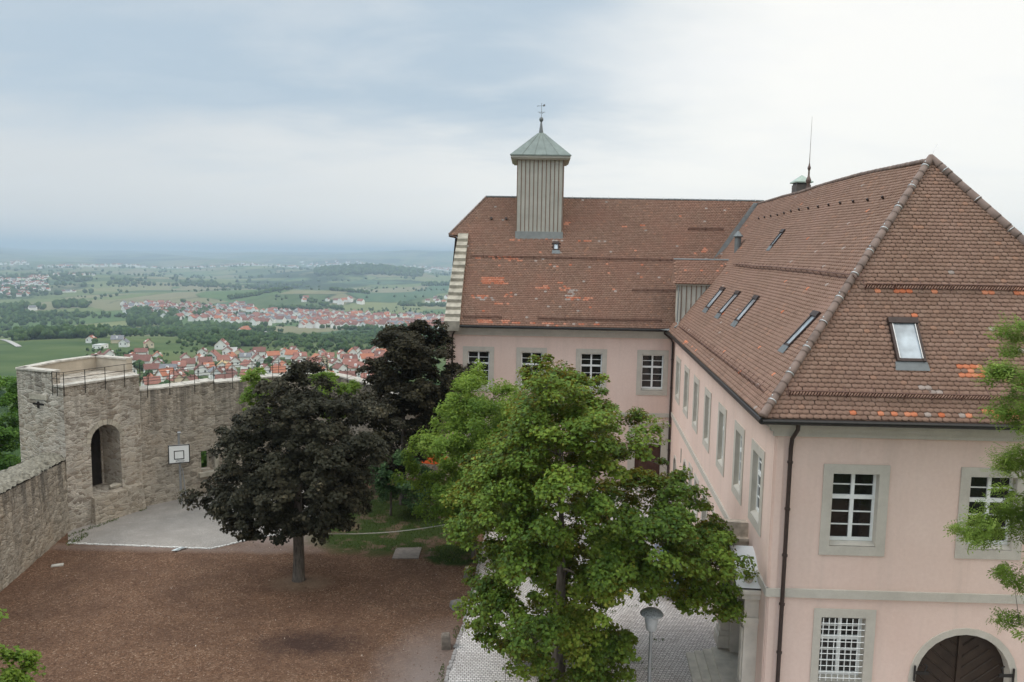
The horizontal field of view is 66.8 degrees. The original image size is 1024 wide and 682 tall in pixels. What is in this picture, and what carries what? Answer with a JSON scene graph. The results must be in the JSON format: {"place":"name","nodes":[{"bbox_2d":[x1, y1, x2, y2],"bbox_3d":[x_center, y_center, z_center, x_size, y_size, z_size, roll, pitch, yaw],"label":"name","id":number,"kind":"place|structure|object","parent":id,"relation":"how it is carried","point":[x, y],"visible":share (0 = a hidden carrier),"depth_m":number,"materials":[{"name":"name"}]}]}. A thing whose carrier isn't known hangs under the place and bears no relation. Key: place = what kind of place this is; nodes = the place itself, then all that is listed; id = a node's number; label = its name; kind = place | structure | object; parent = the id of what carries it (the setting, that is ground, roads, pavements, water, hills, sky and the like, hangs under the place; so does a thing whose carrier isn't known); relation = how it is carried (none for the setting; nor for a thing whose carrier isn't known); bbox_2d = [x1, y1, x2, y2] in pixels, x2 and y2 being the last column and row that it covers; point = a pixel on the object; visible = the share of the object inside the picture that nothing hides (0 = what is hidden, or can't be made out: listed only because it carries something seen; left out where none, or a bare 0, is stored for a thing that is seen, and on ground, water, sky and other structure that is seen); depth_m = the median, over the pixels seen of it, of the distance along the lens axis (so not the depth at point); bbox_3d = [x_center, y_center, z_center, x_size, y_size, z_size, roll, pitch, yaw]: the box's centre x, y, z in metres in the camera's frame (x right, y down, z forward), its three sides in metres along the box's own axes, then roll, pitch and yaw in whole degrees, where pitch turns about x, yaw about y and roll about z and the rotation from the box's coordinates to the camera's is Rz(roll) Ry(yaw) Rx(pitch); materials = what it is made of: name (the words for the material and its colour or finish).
{"place":"outdoors","nodes":[
{"label":"outdoors","id":0,"kind":"place"},
{"bbox_2d":[0,247,453,463],"bbox_3d":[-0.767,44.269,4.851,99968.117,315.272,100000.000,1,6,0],"label":"terrain","id":1,"kind":"structure","parent":0,"point":[28,352],"depth_m":3650.87,"materials":[{"name":"plant"}]},
{"bbox_2d":[0,376,20,470],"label":"slope tree","id":2,"kind":"object","parent":1,"relation":"on","point":[9,434],"visible":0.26,"depth_m":52.35,"materials":[{"name":"green plant"}]},
{"bbox_2d":[15,355,145,529],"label":"ruined tower","id":3,"kind":"structure","parent":1,"relation":"on","point":[92,435],"depth_m":41.12,"materials":[{"name":"stone"}]},
{"bbox_2d":[51,362,140,395],"bbox_3d":[-21.726,1.995,41.095,0.707,1.235,4.650,5,8,35],"label":"railing","id":4,"kind":"object","parent":3,"relation":"on","point":[90,375],"visible":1,"depth_m":40.28,"materials":[{"name":"black metal"}]},
{"bbox_2d":[91,429,101,485],"bbox_3d":[-23.201,6.229,42.413,0.001,3.600,1.620,4,7,26],"label":"door","id":5,"kind":"structure","parent":3,"relation":"in","point":[95,441],"depth_m":42.92,"materials":[{"name":"wood"}]},
{"bbox_2d":[92,343,107,348],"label":"village house","id":6,"kind":"structure","parent":1,"relation":"on","point":[98,346],"depth_m":726.98,"materials":[{"name":"paint"}]},
{"bbox_2d":[103,348,114,355],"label":"village house","id":7,"kind":"structure","parent":1,"relation":"on","point":[109,352],"depth_m":629.89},
{"bbox_2d":[110,334,124,342],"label":"village house","id":8,"kind":"structure","parent":1,"relation":"on","point":[116,338],"depth_m":790.96,"materials":[{"name":"grey"}]},
{"bbox_2d":[118,338,129,346],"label":"village house","id":9,"kind":"structure","parent":1,"relation":"on","point":[124,342],"depth_m":745.54,"materials":[{"name":"paint"}]},
{"bbox_2d":[124,353,136,362],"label":"village house","id":10,"kind":"structure","parent":1,"relation":"on","point":[133,355],"depth_m":594.62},
{"bbox_2d":[134,347,148,353],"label":"village house","id":11,"kind":"structure","parent":1,"relation":"on","point":[143,350],"depth_m":650.16,"materials":[{"name":"tile"}]},
{"bbox_2d":[136,353,153,363],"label":"village house","id":12,"kind":"structure","parent":1,"relation":"on","point":[146,358],"depth_m":584.52,"materials":[{"name":"tile"}]},
{"bbox_2d":[143,338,153,347],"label":"village house","id":13,"kind":"structure","parent":1,"relation":"on","point":[149,343],"depth_m":738.95,"materials":[{"name":"paint"}]},
{"bbox_2d":[142,374,160,385],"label":"village house","id":14,"kind":"structure","parent":1,"relation":"on","point":[157,381],"depth_m":432.11,"materials":[{"name":"tile"}]},
{"bbox_2d":[143,362,159,373],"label":"village house","id":15,"kind":"structure","parent":1,"relation":"on","point":[152,366],"depth_m":533.60,"materials":[{"name":"tile"}]},
{"bbox_2d":[155,366,172,381],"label":"village house","id":16,"kind":"structure","parent":1,"relation":"on","point":[160,373],"depth_m":486.45,"materials":[{"name":"tile"}]},
{"bbox_2d":[158,362,178,369],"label":"village house","id":17,"kind":"structure","parent":1,"relation":"on","point":[174,366],"depth_m":515.10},
{"bbox_2d":[166,372,183,382],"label":"village house","id":18,"kind":"structure","parent":1,"relation":"on","point":[178,378],"depth_m":448.86,"materials":[{"name":"paint"}]},
{"bbox_2d":[172,359,186,367],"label":"village house","id":19,"kind":"structure","parent":1,"relation":"on","point":[181,363],"depth_m":543.53,"materials":[{"name":"tile"}]},
{"bbox_2d":[182,357,195,369],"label":"village house","id":20,"kind":"structure","parent":1,"relation":"on","point":[191,361],"depth_m":561.82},
{"bbox_2d":[181,374,197,381],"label":"village house","id":21,"kind":"structure","parent":1,"relation":"on","point":[188,378],"depth_m":437.67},
{"bbox_2d":[194,362,208,375],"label":"village house","id":22,"kind":"structure","parent":1,"relation":"on","point":[200,370],"depth_m":521.83,"materials":[{"name":"paint"}]},
{"bbox_2d":[197,347,208,355],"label":"village house","id":23,"kind":"structure","parent":1,"relation":"on","point":[203,351],"depth_m":659.37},
{"bbox_2d":[201,451,206,467],"bbox_3d":[-19.869,8.787,51.932,6.476,11.837,6.136,1,6,0],"label":"slope tree","id":24,"kind":"object","parent":1,"relation":"on","point":[203,459],"visible":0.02,"depth_m":49.27,"materials":[{"name":"green plant"}]},
{"bbox_2d":[197,355,212,362],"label":"village house","id":25,"kind":"structure","parent":1,"relation":"on","point":[204,359],"depth_m":576.75,"materials":[{"name":"tile"}]},
{"bbox_2d":[207,349,220,360],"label":"village house","id":26,"kind":"structure","parent":1,"relation":"on","point":[214,353],"depth_m":626.76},
{"bbox_2d":[211,367,225,378],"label":"village house","id":27,"kind":"structure","parent":1,"relation":"on","point":[221,369],"depth_m":493.90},
{"bbox_2d":[214,338,228,349],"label":"village house","id":28,"kind":"structure","parent":1,"relation":"on","point":[222,344],"depth_m":738.12,"materials":[{"name":"paint"}]},
{"bbox_2d":[216,354,229,362],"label":"village house","id":29,"kind":"structure","parent":1,"relation":"on","point":[226,358],"depth_m":596.67,"materials":[{"name":"tile"}]},
{"bbox_2d":[214,372,233,378],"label":"village house","id":30,"kind":"structure","parent":1,"relation":"on","point":[223,376],"depth_m":440.06,"materials":[{"name":"tile"}]},
{"bbox_2d":[0,262,450,459],"bbox_3d":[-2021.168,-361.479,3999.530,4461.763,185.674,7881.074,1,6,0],"label":"valley woods","id":31,"kind":"object","parent":1,"relation":"on","point":[207,332],"visible":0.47,"depth_m":1587.91,"materials":[{"name":"green plant"}]},
{"bbox_2d":[0,260,451,329],"bbox_3d":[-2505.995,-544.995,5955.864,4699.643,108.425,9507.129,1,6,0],"label":"distant houses","id":32,"kind":"structure","parent":1,"relation":"on","point":[235,306],"depth_m":2126.27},
{"bbox_2d":[222,346,232,354],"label":"village house","id":33,"kind":"structure","parent":1,"relation":"on","point":[227,349],"depth_m":666.93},
{"bbox_2d":[225,362,236,370],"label":"village house","id":34,"kind":"structure","parent":1,"relation":"on","point":[229,365],"depth_m":518.49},
{"bbox_2d":[229,355,240,366],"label":"village house","id":35,"kind":"structure","parent":1,"relation":"on","point":[234,359],"depth_m":580.78,"materials":[{"name":"paint"}]},
{"bbox_2d":[239,352,251,360],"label":"village house","id":36,"kind":"structure","parent":1,"relation":"on","point":[246,356],"depth_m":627.66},
{"bbox_2d":[239,359,256,368],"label":"village house","id":37,"kind":"structure","parent":1,"relation":"on","point":[244,363],"depth_m":549.06,"materials":[{"name":"tile"}]},
{"bbox_2d":[249,317,259,324],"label":"village house","id":38,"kind":"structure","parent":1,"relation":"on","point":[255,321],"depth_m":1570.64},
{"bbox_2d":[251,352,260,362],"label":"village house","id":39,"kind":"structure","parent":1,"relation":"on","point":[256,356],"depth_m":607.16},
{"bbox_2d":[253,346,265,356],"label":"village house","id":40,"kind":"structure","parent":1,"relation":"on","point":[261,350],"depth_m":668.14,"materials":[{"name":"tile"}]},
{"bbox_2d":[258,363,270,373],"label":"village house","id":41,"kind":"structure","parent":1,"relation":"on","point":[265,366],"depth_m":519.92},
{"bbox_2d":[265,350,279,357],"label":"village house","id":42,"kind":"structure","parent":1,"relation":"on","point":[271,353],"depth_m":638.49,"materials":[{"name":"tile"}]},
{"bbox_2d":[270,364,286,373],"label":"village house","id":43,"kind":"structure","parent":1,"relation":"on","point":[275,370],"depth_m":495.77,"materials":[{"name":"tile"}]},
{"bbox_2d":[276,316,285,322],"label":"village house","id":44,"kind":"structure","parent":1,"relation":"on","point":[280,319],"depth_m":1697.06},
{"bbox_2d":[284,349,298,358],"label":"village house","id":45,"kind":"structure","parent":1,"relation":"on","point":[288,354],"depth_m":647.54,"materials":[{"name":"tile"}]},
{"bbox_2d":[139,371,445,505],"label":"curtain wall","id":46,"kind":"structure","parent":1,"relation":"on","point":[200,412],"depth_m":45.55,"materials":[{"name":"stone"}]},
{"bbox_2d":[139,367,213,397],"bbox_3d":[-19.269,2.369,44.786,0.056,1.412,4.329,7,9,43],"label":"railing","id":47,"kind":"object","parent":46,"relation":"on","point":[175,378],"visible":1,"depth_m":44.52,"materials":[{"name":"black metal"}]},
{"bbox_2d":[198,447,219,477],"bbox_3d":[-18.125,7.267,46.509,0.250,1.600,1.270,7,9,43],"label":"window frame","id":48,"kind":"structure","parent":46,"relation":"in","point":[216,461],"depth_m":46.54,"materials":[{"name":"stone"}]},
{"bbox_2d":[142,357,326,385],"bbox_3d":[-16.918,1.851,47.962,11.545,1.032,0.642,-4,8,-38],"label":"railing","id":49,"kind":"object","parent":46,"relation":"on","point":[218,371],"visible":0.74,"depth_m":47.19,"materials":[{"name":"black metal"}]},
{"bbox_2d":[217,359,372,388],"bbox_3d":[-13.417,2.468,48.986,9.716,2.362,1.535,-1,7,-22],"label":"railing","id":50,"kind":"object","parent":46,"relation":"on","point":[283,369],"visible":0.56,"depth_m":48.53,"materials":[{"name":"black metal"}]},
{"bbox_2d":[290,354,303,360],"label":"village house","id":51,"kind":"structure","parent":1,"relation":"on","point":[295,357],"depth_m":602.73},
{"bbox_2d":[293,351,306,357],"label":"village house","id":52,"kind":"structure","parent":1,"relation":"on","point":[303,354],"depth_m":632.01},
{"bbox_2d":[314,320,325,327],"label":"village house","id":53,"kind":"structure","parent":1,"relation":"on","point":[318,323],"depth_m":1501.37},
{"bbox_2d":[322,353,331,364],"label":"village house","id":54,"kind":"structure","parent":1,"relation":"on","point":[328,356],"depth_m":602.00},
{"bbox_2d":[328,357,340,366],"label":"village house","id":55,"kind":"structure","parent":1,"relation":"on","point":[331,363],"depth_m":579.11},
{"bbox_2d":[332,362,348,372],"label":"village house","id":56,"kind":"structure","parent":1,"relation":"on","point":[338,366],"depth_m":527.83,"materials":[{"name":"paint"}]},
{"bbox_2d":[339,369,356,376],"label":"village house","id":57,"kind":"structure","parent":1,"relation":"on","point":[349,372],"depth_m":477.75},
{"bbox_2d":[342,353,357,358],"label":"village house","id":58,"kind":"structure","parent":1,"relation":"on","point":[354,356],"depth_m":600.41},
{"bbox_2d":[342,357,357,365],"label":"village house","id":59,"kind":"structure","parent":1,"relation":"on","point":[345,361],"depth_m":571.70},
{"bbox_2d":[348,360,361,370],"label":"village house","id":60,"kind":"structure","parent":1,"relation":"on","point":[354,364],"depth_m":543.72,"materials":[{"name":"tile"}]},
{"bbox_2d":[359,352,373,362],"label":"village house","id":61,"kind":"structure","parent":1,"relation":"on","point":[362,356],"depth_m":618.16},
{"bbox_2d":[0,478,483,681],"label":"ground","id":62,"kind":"structure","parent":0,"point":[352,662],"depth_m":31.53,"materials":[{"name":"brown soil"}]},
{"bbox_2d":[0,608,45,681],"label":"corner tree","id":63,"kind":"object","parent":62,"relation":"on","point":[15,674],"visible":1,"depth_m":20.93,"materials":[{"name":"green plant"}]},
{"bbox_2d":[0,452,70,591],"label":"boundary wall","id":64,"kind":"structure","parent":62,"relation":"on","point":[34,520],"depth_m":36.05,"materials":[{"name":"stone"}]},
{"bbox_2d":[68,490,307,548],"bbox_3d":[-15.376,9.588,43.157,16.101,0.001,9.297,-5,9,-43],"label":"gravel court","id":65,"kind":"object","parent":62,"relation":"on","point":[171,523],"visible":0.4,"depth_m":40.44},
{"bbox_2d":[67,534,273,548],"bbox_3d":[-16.629,10.052,38.502,10.476,0.060,1.802,0,6,-11],"label":"court edging","id":66,"kind":"object","parent":65,"relation":"on","point":[157,546],"visible":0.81,"depth_m":38.18,"materials":[{"name":"stone"}]},
{"bbox_2d":[168,431,189,503],"bbox_3d":[-18.970,7.278,44.312,0.894,4.233,0.794,3,7,17],"label":"basketball hoop","id":67,"kind":"object","parent":65,"relation":"on","point":[179,454],"visible":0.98,"depth_m":44.27,"materials":[{"name":"metal"}]},
{"bbox_2d":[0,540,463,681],"bbox_3d":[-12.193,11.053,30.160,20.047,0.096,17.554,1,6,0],"label":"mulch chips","id":68,"kind":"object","parent":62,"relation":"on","point":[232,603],"visible":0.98,"depth_m":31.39,"materials":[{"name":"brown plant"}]},
{"bbox_2d":[236,366,272,419],"bbox_3d":[-14.725,5.465,45.528,2.346,8.014,2.729,1,6,0],"label":"sapling","id":69,"kind":"object","parent":62,"relation":"on","point":[253,375],"visible":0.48,"depth_m":44.50,"materials":[{"name":"green plant"}]},
{"bbox_2d":[177,356,405,582],"bbox_3d":[-9.579,5.737,33.886,9.453,10.186,8.210,1,6,0],"label":"purple maple","id":70,"kind":"object","parent":62,"relation":"on","point":[323,473],"visible":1,"depth_m":31.88,"materials":[{"name":"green plant"}]},
{"bbox_2d":[308,524,444,533],"bbox_3d":[-5.600,8.616,35.711,7.815,0.382,0.042,-1,7,-19],"label":"slackline","id":71,"kind":"object","parent":70,"relation":"attached to","point":[382,532],"visible":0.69,"depth_m":35.60,"materials":[{"name":"fabric"}]},
{"bbox_2d":[308,370,363,422],"bbox_3d":[-10.346,5.595,45.325,3.186,7.949,2.990,1,6,0],"label":"sapling","id":72,"kind":"object","parent":62,"relation":"on","point":[353,388],"visible":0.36,"depth_m":44.71,"materials":[{"name":"green plant"}]},
{"bbox_2d":[66,494,663,681],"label":"grass","id":73,"kind":"structure","parent":62,"relation":"on","point":[408,526],"depth_m":39.66,"materials":[{"name":"plant"}]},
{"bbox_2d":[365,447,436,515],"bbox_3d":[-5.931,7.875,43.206,4.470,4.031,3.726,1,6,0],"label":"tree","id":74,"kind":"object","parent":62,"relation":"on","point":[382,486],"visible":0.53,"depth_m":42.24,"materials":[{"name":"green plant"}]},
{"bbox_2d":[392,547,421,558],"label":"stone slab","id":75,"kind":"structure","parent":62,"relation":"on","point":[407,553],"depth_m":37.74,"materials":[{"name":"stone"}]},
{"bbox_2d":[355,319,475,504],"bbox_3d":[-5.287,4.233,44.826,7.032,10.941,7.662,1,6,0],"label":"purple maple","id":76,"kind":"object","parent":62,"relation":"on","point":[408,353],"visible":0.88,"depth_m":43.02,"materials":[{"name":"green plant"}]},
{"bbox_2d":[441,632,450,649],"bbox_3d":[-2.450,11.126,28.835,0.359,0.520,0.401,0,6,-9],"label":"guard stone","id":77,"kind":"object","parent":62,"relation":"on","point":[445,641],"visible":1,"depth_m":28.66,"materials":[{"name":"stone"}]},
{"bbox_2d":[449,598,463,610],"bbox_3d":[-2.248,10.880,32.122,0.565,0.300,0.458,-2,7,-28],"label":"boulder","id":78,"kind":"object","parent":62,"relation":"on","point":[451,603],"visible":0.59,"depth_m":32.02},
{"bbox_2d":[390,359,536,559],"bbox_3d":[-1.803,5.774,36.813,6.849,9.743,6.797,5,8,34],"label":"young tree","id":79,"kind":"object","parent":62,"relation":"on","point":[469,414],"visible":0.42,"depth_m":35.43,"materials":[{"name":"green plant"}]},
{"bbox_2d":[444,534,486,681],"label":"yard kerb","id":80,"kind":"structure","parent":62,"relation":"on","point":[454,652],"depth_m":28.94,"materials":[{"name":"stone"}]},
{"bbox_2d":[447,485,716,681],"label":"cobbled yard","id":81,"kind":"structure","parent":62,"relation":"on","point":[676,630],"depth_m":29.41,"materials":[{"name":"stone"}]},
{"bbox_2d":[439,353,756,681],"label":"maple tree","id":82,"kind":"object","parent":81,"relation":"on","point":[618,552],"visible":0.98,"depth_m":23.43,"materials":[{"name":"green plant"}]},
{"bbox_2d":[640,607,663,681],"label":"street lamp","id":83,"kind":"object","parent":81,"relation":"on","point":[652,615],"visible":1,"depth_m":24.39,"materials":[{"name":"metal"}]},
{"bbox_2d":[686,647,737,681],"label":"entrance steps","id":84,"kind":"structure","parent":81,"relation":"on","point":[714,664],"depth_m":27.26,"materials":[{"name":"stone"}]},
{"bbox_2d":[943,311,1023,642],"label":"ash tree","id":85,"kind":"object","parent":81,"relation":"on","point":[1009,463],"visible":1,"depth_m":17.23,"materials":[{"name":"green plant"}]},
{"bbox_2d":[444,103,1023,681],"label":"castle building","id":86,"kind":"structure","parent":62,"relation":"on","point":[796,367],"depth_m":24.34,"materials":[{"name":"pink paint"}]},
{"bbox_2d":[463,346,493,391],"bbox_3d":[-2.136,1.766,49.522,1.988,2.870,0.262,1,6,2],"label":"window","id":87,"kind":"structure","parent":86,"relation":"in","point":[470,353],"depth_m":49.44,"materials":[{"name":"grey stone"}]},
{"bbox_2d":[516,347,546,391],"bbox_3d":[1.233,1.837,49.407,1.929,2.870,0.260,1,6,2],"label":"window","id":88,"kind":"structure","parent":86,"relation":"in","point":[522,353],"depth_m":49.34,"materials":[{"name":"grey stone"}]},
{"bbox_2d":[552,241,559,253],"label":"roof window","id":89,"kind":"structure","parent":86,"relation":"in","point":[555,250],"depth_m":51.34,"materials":[{"name":"glass"}]},
{"bbox_2d":[576,349,606,393],"bbox_3d":[5.010,1.917,49.279,1.953,2.870,0.261,1,6,2],"label":"window","id":90,"kind":"structure","parent":86,"relation":"in","point":[593,362],"depth_m":49.25,"materials":[{"name":"grey stone"}]},
{"bbox_2d":[627,422,668,479],"bbox_3d":[8.665,7.215,49.658,2.650,4.140,0.380,1,6,2],"label":"doorway","id":91,"kind":"structure","parent":86,"relation":"in","point":[661,451],"depth_m":49.65,"materials":[{"name":"grey stone"}]},
{"bbox_2d":[636,350,668,395],"bbox_3d":[8.860,1.998,49.148,1.958,2.870,0.261,1,6,2],"label":"window","id":92,"kind":"structure","parent":86,"relation":"in","point":[652,365],"depth_m":49.14,"materials":[{"name":"grey stone"}]},
{"bbox_2d":[675,355,680,404],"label":"window","id":93,"kind":"structure","parent":86,"relation":"in","point":[678,361],"depth_m":47.16,"materials":[{"name":"grey stone"}]},
{"bbox_2d":[683,365,689,418],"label":"window","id":94,"kind":"structure","parent":86,"relation":"in","point":[686,370],"depth_m":43.13,"materials":[{"name":"grey stone"}]},
{"bbox_2d":[688,462,692,487],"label":"window","id":95,"kind":"structure","parent":86,"relation":"in","point":[690,482],"depth_m":40.35,"materials":[{"name":"grey stone"}]},
{"bbox_2d":[692,374,699,433],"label":"window","id":96,"kind":"structure","parent":86,"relation":"in","point":[696,381],"depth_m":39.31,"materials":[{"name":"grey stone"}]},
{"bbox_2d":[693,472,698,522],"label":"window","id":97,"kind":"structure","parent":86,"relation":"in","point":[696,481],"depth_m":38.01,"materials":[{"name":"grey stone"}]},
{"bbox_2d":[701,493,707,520],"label":"window","id":98,"kind":"structure","parent":86,"relation":"in","point":[704,513],"depth_m":35.67,"materials":[{"name":"grey stone"}]},
{"bbox_2d":[702,387,711,452],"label":"window","id":99,"kind":"structure","parent":86,"relation":"in","point":[708,395],"depth_m":35.61,"materials":[{"name":"grey stone"}]},
{"bbox_2d":[702,286,725,312],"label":"roof window","id":100,"kind":"structure","parent":86,"relation":"in","point":[721,289],"depth_m":41.70,"materials":[{"name":"glass"}]},
{"bbox_2d":[716,402,726,476],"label":"window","id":101,"kind":"structure","parent":86,"relation":"in","point":[722,411],"depth_m":31.88,"materials":[{"name":"grey stone"}]},
{"bbox_2d":[714,290,740,318],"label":"roof window","id":102,"kind":"structure","parent":86,"relation":"in","point":[736,293],"depth_m":37.59,"materials":[{"name":"glass"}]},
{"bbox_2d":[731,420,744,505],"bbox_3d":[8.214,4.321,27.840,0.255,2.690,1.749,2,6,5],"label":"window","id":103,"kind":"structure","parent":86,"relation":"in","point":[739,432],"depth_m":28.33,"materials":[{"name":"grey stone"}]},
{"bbox_2d":[730,294,759,326],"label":"roof window","id":104,"kind":"structure","parent":86,"relation":"in","point":[745,310],"depth_m":33.40,"materials":[{"name":"glass"}]},
{"bbox_2d":[738,567,759,582],"bbox_3d":[7.381,7.293,24.141,0.839,0.620,0.850,1,6,0],"label":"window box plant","id":105,"kind":"object","parent":86,"relation":"on","point":[746,572],"depth_m":24.03,"materials":[{"name":"plant"}]},
{"bbox_2d":[748,438,764,536],"bbox_3d":[7.965,4.645,24.843,0.339,2.690,1.830,2,6,5],"label":"window","id":106,"kind":"structure","parent":86,"relation":"in","point":[757,465],"depth_m":25.35,"materials":[{"name":"grey stone"}]},
{"bbox_2d":[766,229,784,250],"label":"roof window","id":107,"kind":"structure","parent":86,"relation":"in","point":[781,231],"depth_m":38.54,"materials":[{"name":"grey metal"}]},
{"bbox_2d":[777,310,820,352],"bbox_3d":[9.255,-0.301,24.933,1.197,1.365,0.840,2,6,7],"label":"roof window","id":108,"kind":"structure","parent":86,"relation":"in","point":[814,314],"depth_m":24.94,"materials":[{"name":"grey metal"}]},
{"bbox_2d":[810,608,876,681],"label":"window","id":109,"kind":"structure","parent":86,"relation":"in","point":[842,639],"depth_m":23.22,"materials":[{"name":"metal"}]},
{"bbox_2d":[818,464,890,555],"bbox_3d":[10.000,4.931,22.831,1.900,2.730,0.310,1,6,2],"label":"window","id":110,"kind":"structure","parent":86,"relation":"in","point":[854,506],"depth_m":22.83,"materials":[{"name":"grey stone"}]},
{"bbox_2d":[886,317,929,370],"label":"roof window","id":111,"kind":"structure","parent":86,"relation":"in","point":[908,348],"depth_m":22.90,"materials":[{"name":"glass"}]},
{"bbox_2d":[954,467,1023,559],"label":"window","id":112,"kind":"structure","parent":86,"relation":"in","point":[974,483],"depth_m":22.70,"materials":[{"name":"grey stone"}]},
{"bbox_2d":[0,0,1023,251],"label":"sky","id":113,"kind":"structure","parent":0,"point":[168,125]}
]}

